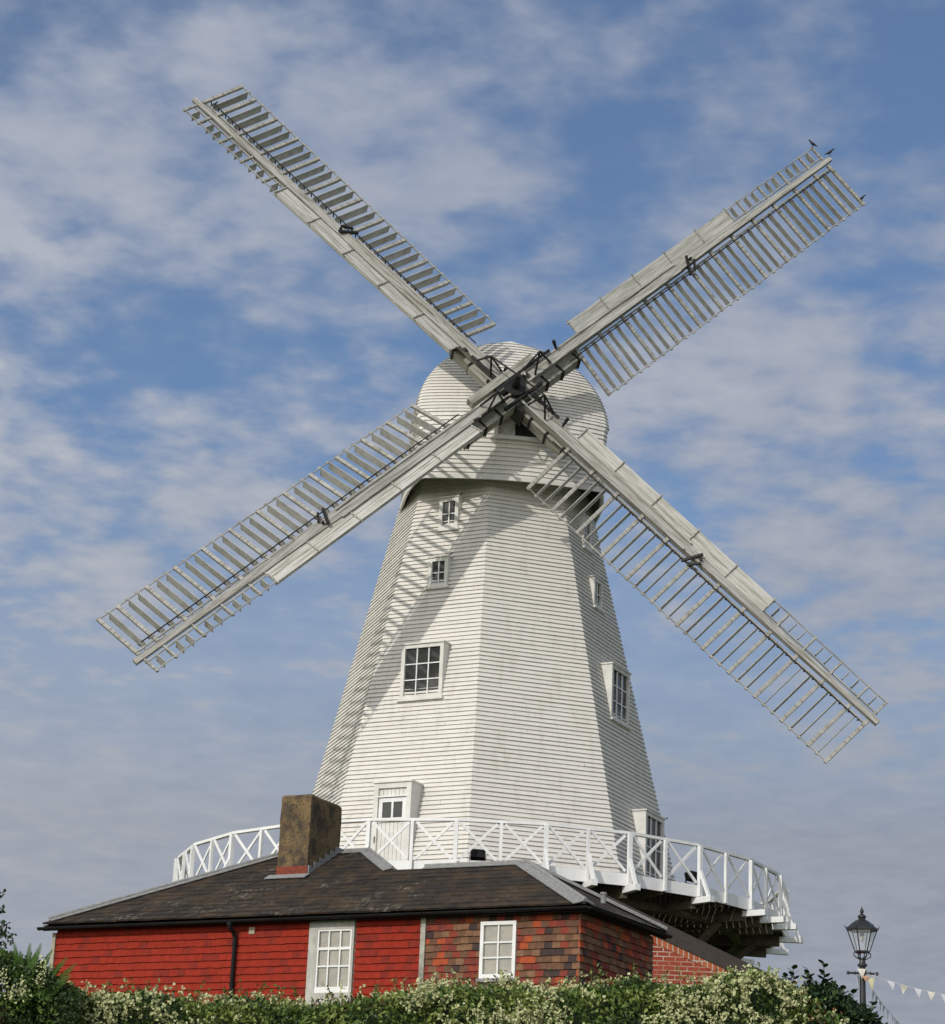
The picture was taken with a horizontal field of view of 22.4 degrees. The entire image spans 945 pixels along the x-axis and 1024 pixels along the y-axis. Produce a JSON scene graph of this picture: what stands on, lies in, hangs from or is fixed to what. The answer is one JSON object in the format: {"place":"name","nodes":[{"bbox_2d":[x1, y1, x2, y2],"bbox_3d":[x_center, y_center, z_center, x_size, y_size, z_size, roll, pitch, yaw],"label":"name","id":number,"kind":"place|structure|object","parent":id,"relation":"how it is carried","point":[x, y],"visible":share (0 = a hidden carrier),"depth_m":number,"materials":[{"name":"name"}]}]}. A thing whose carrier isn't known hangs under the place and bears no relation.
{"place":"outdoors","nodes":[
{"label":"outdoors","id":0,"kind":"place"},
{"bbox_2d":[0,0,944,1023],"label":"sky","id":1,"kind":"structure","parent":0,"point":[180,350],"materials":[{"name":"blue"}]},
{"bbox_3d":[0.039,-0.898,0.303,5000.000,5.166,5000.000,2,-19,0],"label":"ground","id":2,"kind":"structure","parent":0,"visible":0},
{"bbox_2d":[0,888,16,949],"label":"tree","id":3,"kind":"object","parent":2,"relation":"on","point":[2,933],"visible":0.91,"depth_m":35.75,"materials":[{"name":"green plant"}]},
{"bbox_2d":[0,943,90,1023],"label":"feathery shrub","id":4,"kind":"object","parent":2,"relation":"on","point":[47,986],"visible":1,"depth_m":32.04,"materials":[{"name":"green plant"}]},
{"bbox_2d":[37,794,672,1007],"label":"cottage","id":5,"kind":"structure","parent":2,"relation":"on","point":[309,909],"depth_m":41.27,"materials":[{"name":"paint"}]},
{"bbox_2d":[305,920,355,1007],"bbox_3d":[-2.407,7.702,40.690,0.880,1.565,0.103,-7,-21,25],"label":"window","id":6,"kind":"structure","parent":5,"relation":"in","point":[316,927],"depth_m":40.70,"materials":[{"name":"white paint"}]},
{"bbox_2d":[476,921,517,982],"bbox_3d":[0.426,7.246,39.396,0.710,0.995,0.150,-7,-21,25],"label":"window","id":7,"kind":"structure","parent":5,"relation":"in","point":[489,923],"depth_m":39.37,"materials":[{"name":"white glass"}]},
{"bbox_2d":[0,960,859,1023],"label":"flowering hedge","id":8,"kind":"object","parent":2,"relation":"on","point":[749,997],"visible":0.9,"depth_m":32.70,"materials":[{"name":"green plant"}]},
{"bbox_2d":[96,84,887,964],"bbox_3d":[0.750,2.534,59.431,18.134,27.019,15.273,2,-19,0],"label":"windmill","id":9,"kind":"object","parent":2,"relation":"on","point":[488,704],"visible":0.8,"depth_m":56.21,"materials":[{"name":"wood"}]},
{"bbox_2d":[371,779,423,860],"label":"door","id":10,"kind":"structure","parent":9,"relation":"in","point":[395,798],"depth_m":53.75,"materials":[{"name":"white wood"}]},
{"bbox_2d":[396,640,450,701],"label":"window","id":11,"kind":"structure","parent":9,"relation":"in","point":[423,664],"depth_m":55.73,"materials":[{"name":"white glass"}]},
{"bbox_2d":[424,552,452,593],"bbox_3d":[-0.720,1.461,57.177,0.708,0.872,0.421,-7,-21,26],"label":"window","id":12,"kind":"structure","parent":9,"relation":"in","point":[439,568],"depth_m":57.10,"materials":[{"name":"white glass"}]},
{"bbox_2d":[435,493,463,531],"bbox_3d":[-0.474,0.058,57.966,0.708,0.932,0.434,-7,-21,26],"label":"window","id":13,"kind":"structure","parent":9,"relation":"in","point":[449,506],"depth_m":57.88,"materials":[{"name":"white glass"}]},
{"bbox_2d":[469,849,485,860],"bbox_3d":[0.110,7.409,50.845,0.360,0.448,0.210,2,-19,0],"label":"floodlight","id":14,"kind":"object","parent":9,"relation":"on","point":[476,855],"visible":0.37,"depth_m":50.82,"materials":[{"name":"black paint"}]},
{"bbox_2d":[575,513,595,554],"bbox_3d":[2.721,0.550,59.016,0.434,0.931,0.707,-7,-21,26],"label":"window","id":15,"kind":"structure","parent":9,"relation":"in","point":[584,517],"depth_m":58.85,"materials":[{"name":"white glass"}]},
{"bbox_2d":[587,575,606,613],"bbox_3d":[2.956,2.010,58.333,0.421,0.871,0.707,-7,-21,26],"label":"window","id":16,"kind":"structure","parent":9,"relation":"in","point":[595,583],"depth_m":58.17,"materials":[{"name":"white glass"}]},
{"bbox_2d":[595,662,631,730],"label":"window","id":17,"kind":"structure","parent":9,"relation":"in","point":[616,679],"depth_m":57.09,"materials":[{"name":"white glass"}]},
{"bbox_2d":[631,809,667,878],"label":"door","id":18,"kind":"structure","parent":9,"relation":"in","point":[645,821],"depth_m":55.75,"materials":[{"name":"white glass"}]},
{"bbox_2d":[684,870,696,884],"bbox_3d":[4.814,8.115,52.382,0.210,0.478,0.360,-15,-25,41],"label":"floodlight","id":19,"kind":"object","parent":9,"relation":"on","point":[688,877],"visible":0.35,"depth_m":52.33,"materials":[{"name":"black paint"}]},
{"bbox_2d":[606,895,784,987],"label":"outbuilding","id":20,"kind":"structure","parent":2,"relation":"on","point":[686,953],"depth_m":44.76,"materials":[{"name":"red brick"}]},
{"bbox_2d":[781,959,887,1023],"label":"upright shrub","id":21,"kind":"object","parent":2,"relation":"on","point":[850,1008],"visible":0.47,"depth_m":35.21,"materials":[{"name":"green plant"}]},
{"bbox_2d":[844,907,879,1009],"bbox_3d":[6.614,8.517,40.494,0.607,3.675,0.527,2,-19,0],"label":"street lamp","id":22,"kind":"object","parent":2,"relation":"on","point":[861,925],"visible":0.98,"depth_m":40.77,"materials":[{"name":"black metal"}]},
{"bbox_2d":[856,968,876,989],"bbox_3d":[6.693,7.962,40.665,0.371,0.362,0.206,2,-19,0],"label":"bunting","id":23,"kind":"object","parent":22,"relation":"attached to","point":[870,980],"visible":1,"depth_m":40.61},
{"bbox_2d":[872,990,899,1023],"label":"bunting","id":24,"kind":"object","parent":22,"relation":"hanging from","point":[884,1007],"visible":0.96,"depth_m":41.58,"materials":[{"name":"beige fabric"}]},
{"bbox_2d":[868,974,944,1001],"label":"bunting","id":25,"kind":"object","parent":22,"relation":"hanging from","point":[904,988],"visible":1,"depth_m":40.66,"materials":[{"name":"beige fabric"}]}
]}

